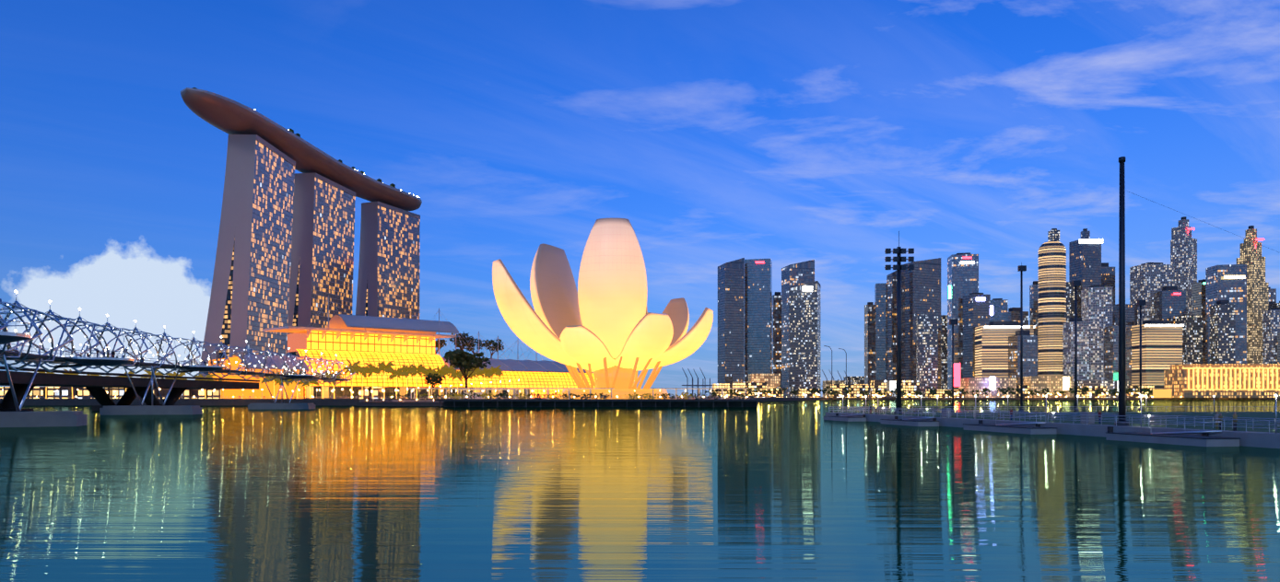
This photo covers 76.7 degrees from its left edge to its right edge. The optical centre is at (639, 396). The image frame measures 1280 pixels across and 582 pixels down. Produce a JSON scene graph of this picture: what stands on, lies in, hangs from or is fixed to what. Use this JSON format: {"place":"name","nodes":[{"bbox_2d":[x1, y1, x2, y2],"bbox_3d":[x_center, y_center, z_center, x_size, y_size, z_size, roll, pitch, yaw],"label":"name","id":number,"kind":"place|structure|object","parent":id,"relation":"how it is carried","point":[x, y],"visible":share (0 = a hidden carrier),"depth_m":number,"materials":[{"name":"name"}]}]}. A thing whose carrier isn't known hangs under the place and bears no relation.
{"place":"outdoors","nodes":[
{"label":"outdoors","id":0,"kind":"place"},
{"bbox_2d":[180,87,422,211],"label":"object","id":1,"kind":"structure","parent":0,"point":[227,115],"depth_m":621.55,"materials":[{"name":"brown metal"}]},
{"bbox_2d":[0,399,1279,581],"bbox_3d":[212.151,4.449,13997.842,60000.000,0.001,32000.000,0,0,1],"label":"water","id":2,"kind":"structure","parent":0,"point":[783,492],"depth_m":35.25,"materials":[{"name":"blue liquid"}]},
{"bbox_2d":[0,366,259,411],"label":"road bridge","id":3,"kind":"structure","parent":2,"relation":"on","point":[94,386],"depth_m":233.32,"materials":[{"name":"concrete"}]},
{"bbox_2d":[0,290,355,427],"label":"pedestrian bridge","id":4,"kind":"structure","parent":2,"relation":"on","point":[17,418],"depth_m":174.48,"materials":[{"name":"silver metal"}]},
{"bbox_2d":[823,156,1279,448],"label":"the float","id":5,"kind":"object","parent":2,"relation":"on","point":[1173,428],"visible":0.98,"depth_m":101.22,"materials":[{"name":"metal"}]},
{"bbox_2d":[6,343,1237,431],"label":"strollers","id":6,"kind":"object","parent":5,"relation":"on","point":[1220,416],"visible":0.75,"depth_m":146.42,"materials":[{"name":"grey fabric"}]},
{"bbox_2d":[0,397,1279,407],"bbox_3d":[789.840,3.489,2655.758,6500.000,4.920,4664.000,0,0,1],"label":"shoreline","id":7,"kind":"structure","parent":0,"point":[610,403],"depth_m":385.48,"materials":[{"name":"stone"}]},
{"bbox_2d":[0,387,382,399],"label":"bayfront colonnade","id":8,"kind":"object","parent":7,"relation":"on","point":[78,393],"visible":0.4,"depth_m":445.85,"materials":[{"name":"concrete"}]},
{"bbox_2d":[198,134,295,376],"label":"hotel tower","id":9,"kind":"structure","parent":7,"relation":"on","point":[249,298],"depth_m":574.43,"materials":[{"name":"concrete"}]},
{"bbox_2d":[286,172,355,356],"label":"hotel tower","id":10,"kind":"structure","parent":7,"relation":"on","point":[322,264],"depth_m":680.32,"materials":[{"name":"concrete"}]},
{"bbox_2d":[0,379,750,402],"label":"waterfront promenade","id":11,"kind":"structure","parent":7,"relation":"on","point":[499,389],"depth_m":353.94,"materials":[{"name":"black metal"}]},
{"bbox_2d":[355,201,420,319],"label":"hotel tower","id":12,"kind":"structure","parent":7,"relation":"on","point":[388,282],"depth_m":781.76,"materials":[{"name":"concrete"}]},
{"bbox_2d":[38,331,758,399],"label":"trees","id":13,"kind":"object","parent":7,"relation":"on","point":[460,358],"visible":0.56,"depth_m":431.55,"materials":[{"name":"green plant"}]},
{"bbox_2d":[208,295,594,399],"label":"the shoppes","id":14,"kind":"structure","parent":7,"relation":"on","point":[374,341],"depth_m":467.22,"materials":[{"name":"yellow glass"}]},
{"bbox_2d":[492,218,713,399],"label":"lotus-shaped museum","id":15,"kind":"structure","parent":7,"relation":"on","point":[604,326],"depth_m":361.06,"materials":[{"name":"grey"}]},
{"bbox_2d":[704,385,1152,398],"bbox_3d":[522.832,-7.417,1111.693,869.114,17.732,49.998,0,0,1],"label":"shore trees","id":16,"kind":"object","parent":7,"relation":"on","point":[948,392],"visible":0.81,"depth_m":1113.77,"materials":[{"name":"green plant"}]},
{"bbox_2d":[717,216,1279,398],"bbox_3d":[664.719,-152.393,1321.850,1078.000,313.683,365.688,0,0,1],"label":"city skyline","id":17,"kind":"structure","parent":7,"relation":"on","point":[1225,314],"depth_m":1285.19,"materials":[{"name":"grey glass"}]},
{"bbox_2d":[681,364,1279,398],"bbox_3d":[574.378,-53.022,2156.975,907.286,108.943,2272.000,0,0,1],"label":"shore buildings","id":18,"kind":"structure","parent":0,"point":[1224,381],"depth_m":1072.39,"materials":[{"name":"stone"}]}
]}

